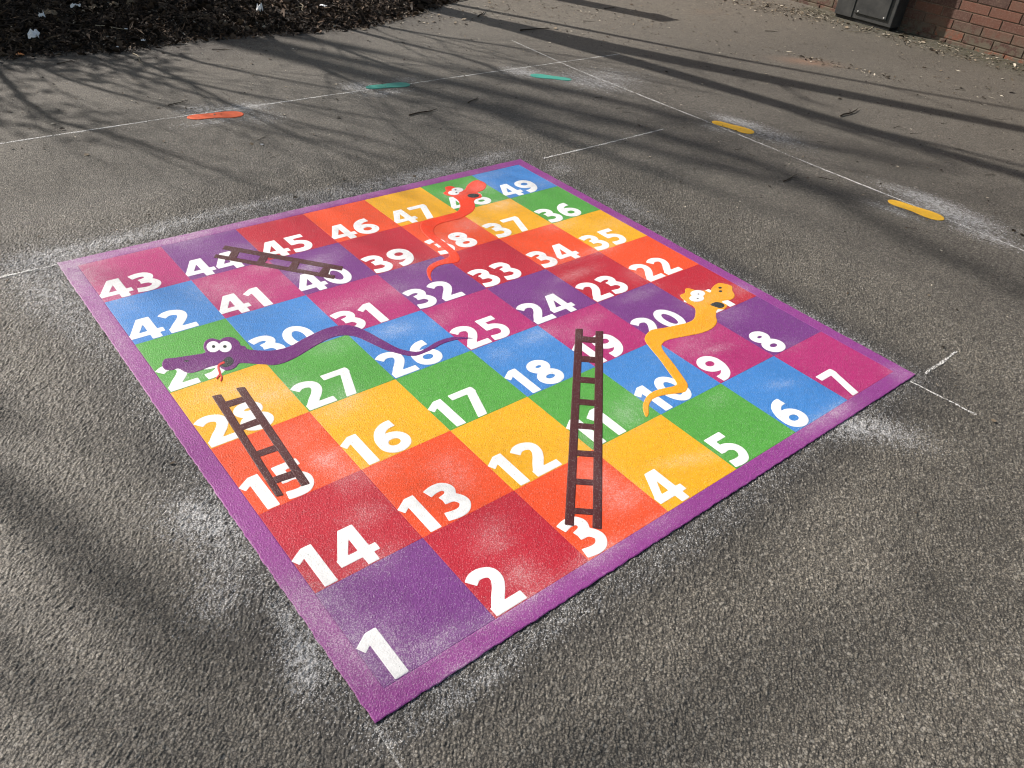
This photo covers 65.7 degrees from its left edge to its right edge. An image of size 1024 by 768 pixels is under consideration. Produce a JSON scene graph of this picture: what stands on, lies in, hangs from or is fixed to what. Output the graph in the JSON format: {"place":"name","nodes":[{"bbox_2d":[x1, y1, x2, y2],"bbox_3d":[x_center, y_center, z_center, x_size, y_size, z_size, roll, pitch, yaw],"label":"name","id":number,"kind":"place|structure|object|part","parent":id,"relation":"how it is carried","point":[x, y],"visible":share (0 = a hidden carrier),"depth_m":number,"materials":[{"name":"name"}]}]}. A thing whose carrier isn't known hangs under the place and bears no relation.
{"place":"outdoors","nodes":[
{"label":"outdoors","id":0,"kind":"place"},
{"bbox_2d":[0,0,1023,767],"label":"ground","id":1,"kind":"structure","parent":0,"point":[830,598],"depth_m":2.54,"materials":[{"name":"grey asphalt"}]},
{"bbox_2d":[0,264,54,277],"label":"chalk line","id":2,"kind":"object","parent":1,"relation":"on","point":[25,271],"visible":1,"depth_m":2.95,"materials":[{"name":"white"}]},
{"bbox_2d":[187,111,243,119],"bbox_3d":[-1.641,-1.486,4.388,0.300,0.004,0.104,-15,42,-25],"label":"footprint","id":3,"kind":"object","parent":1,"relation":"on","point":[229,114],"visible":1,"depth_m":4.39,"materials":[{"name":"orange paint"}]},
{"bbox_2d":[0,0,458,59],"bbox_3d":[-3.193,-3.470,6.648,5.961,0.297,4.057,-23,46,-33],"label":"leaf litter","id":4,"kind":"object","parent":1,"relation":"on","point":[31,20],"visible":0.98,"depth_m":5.63,"materials":[{"name":"brown plant"}]},
{"bbox_2d":[27,29,39,38],"bbox_3d":[-3.024,-2.218,5.009,0.073,0.048,0.098,-12,46,-14],"label":"paper scrap","id":5,"kind":"object","parent":4,"relation":"on","point":[34,33],"visible":1,"depth_m":5.00,"materials":[{"name":"white paper"}]},
{"bbox_2d":[43,8,56,14],"bbox_3d":[-3.087,-2.492,5.302,0.085,0.036,0.112,-13,41,-24],"label":"dead leaf","id":6,"kind":"object","parent":4,"relation":"on","point":[53,12],"visible":1,"depth_m":5.28,"materials":[{"name":"brown plant"}]},
{"bbox_2d":[256,3,262,11],"bbox_3d":[-1.881,-2.806,5.899,0.056,0.065,0.044,25,35,32],"label":"paper curl","id":7,"kind":"object","parent":4,"relation":"on","point":[260,7],"visible":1,"depth_m":5.89,"materials":[{"name":"white paper"}]},
{"bbox_2d":[1,55,608,143],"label":"chalk line","id":8,"kind":"object","parent":1,"relation":"on","point":[264,104],"visible":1,"depth_m":4.50,"materials":[{"name":"white"}]},
{"bbox_2d":[366,82,409,88],"bbox_3d":[-0.793,-1.907,5.067,0.300,0.004,0.094,-17,43,-28],"label":"footprint","id":9,"kind":"object","parent":1,"relation":"on","point":[394,85],"visible":1,"depth_m":5.07,"materials":[{"name":"teal paint"}]},
{"bbox_2d":[409,109,434,115],"bbox_3d":[-0.521,-1.617,4.714,0.218,0.010,0.037,-26,47,-35],"label":"twig","id":10,"kind":"object","parent":1,"relation":"on","point":[421,112],"visible":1,"depth_m":4.71,"materials":[{"name":"brown wood"}]},
{"bbox_2d":[58,159,914,722],"bbox_3d":[-0.122,-0.249,2.969,2.305,0.005,2.305,-23,46,-33],"label":"game board","id":11,"kind":"object","parent":1,"relation":"on","point":[430,433],"visible":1,"depth_m":2.63,"materials":[{"name":"paint"}]},
{"bbox_2d":[1,0,1023,523],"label":"grit","id":12,"kind":"object","parent":1,"relation":"on","point":[587,112],"visible":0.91,"depth_m":5.05,"materials":[{"name":"grey gravel"}]},
{"bbox_2d":[520,28,547,30],"bbox_3d":[0.196,-2.941,6.567,0.300,0.011,0.036,-12,41,-23],"label":"twig","id":13,"kind":"object","parent":1,"relation":"on","point":[532,29],"visible":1,"depth_m":6.56,"materials":[{"name":"brown wood"}]},
{"bbox_2d":[530,74,570,80],"bbox_3d":[0.272,-2.140,5.530,0.289,0.004,0.094,8,37,2],"label":"footprint","id":14,"kind":"object","parent":1,"relation":"on","point":[543,76],"visible":1,"depth_m":5.52,"materials":[{"name":"teal paint"}]},
{"bbox_2d":[340,0,781,47],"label":"bark debris","id":15,"kind":"object","parent":1,"relation":"on","point":[537,15],"visible":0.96,"depth_m":6.94,"materials":[{"name":"brown wood"}]},
{"bbox_2d":[544,129,661,158],"bbox_3d":[0.553,-1.397,4.589,1.010,0.001,0.021,-24,46,-34],"label":"chalk line","id":16,"kind":"object","parent":1,"relation":"on","point":[594,146],"visible":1,"depth_m":4.50,"materials":[{"name":"white"}]},
{"bbox_2d":[712,121,753,133],"bbox_3d":[1.396,-1.625,5.012,0.282,0.004,0.104,25,41,23],"label":"footprint","id":17,"kind":"object","parent":1,"relation":"on","point":[738,128],"visible":1,"depth_m":5.01,"materials":[{"name":"yellow paint"}]},
{"bbox_2d":[514,41,1023,250],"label":"chalk line","id":18,"kind":"object","parent":1,"relation":"on","point":[773,148],"visible":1,"depth_m":4.81,"materials":[{"name":"white"}]},
{"bbox_2d":[840,108,857,116],"bbox_3d":[2.327,-1.881,5.472,0.051,0.015,0.287,28,42,26],"label":"twig","id":19,"kind":"object","parent":1,"relation":"on","point":[848,113],"visible":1,"depth_m":5.44,"materials":[{"name":"brown wood"}]},
{"bbox_2d":[834,0,908,30],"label":"metal cabinet","id":20,"kind":"object","parent":1,"relation":"on","point":[887,15],"visible":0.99,"depth_m":7.82,"materials":[{"name":"metal"}]},
{"bbox_3d":[3.589,-4.043,7.553,0.020,1.005,0.350,-23,46,-33],"label":"door","id":21,"kind":"part","parent":20,"relation":"part of","materials":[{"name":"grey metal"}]},
{"bbox_2d":[722,0,1023,107],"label":"leaf debris","id":22,"kind":"object","parent":1,"relation":"on","point":[905,40],"visible":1,"depth_m":7.58,"materials":[{"name":"brown plant"}]},
{"bbox_2d":[792,0,1023,63],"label":"brick wall","id":23,"kind":"structure","parent":1,"relation":"on","point":[995,28],"depth_m":7.39,"materials":[{"name":"brick"}]},
{"bbox_2d":[888,200,943,220],"bbox_3d":[2.133,-0.921,4.187,0.296,0.004,0.104,30,43,29],"label":"footprint","id":24,"kind":"object","parent":1,"relation":"on","point":[929,214],"visible":1,"depth_m":4.18,"materials":[{"name":"yellow paint"}]},
{"bbox_2d":[925,351,956,373],"bbox_3d":[1.631,-0.083,3.007,0.262,0.001,0.019,-24,46,-34],"label":"chalk line","id":25,"kind":"object","parent":1,"relation":"on","point":[940,362],"visible":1,"depth_m":3.00,"materials":[{"name":"white"}]},
{"bbox_2d":[910,381,973,412],"bbox_3d":[1.533,0.048,2.820,0.015,0.001,0.240,-26,47,-35],"label":"chalk line","id":26,"kind":"object","parent":1,"relation":"on","point":[941,397],"visible":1,"depth_m":2.82,"materials":[{"name":"white"}]}
]}

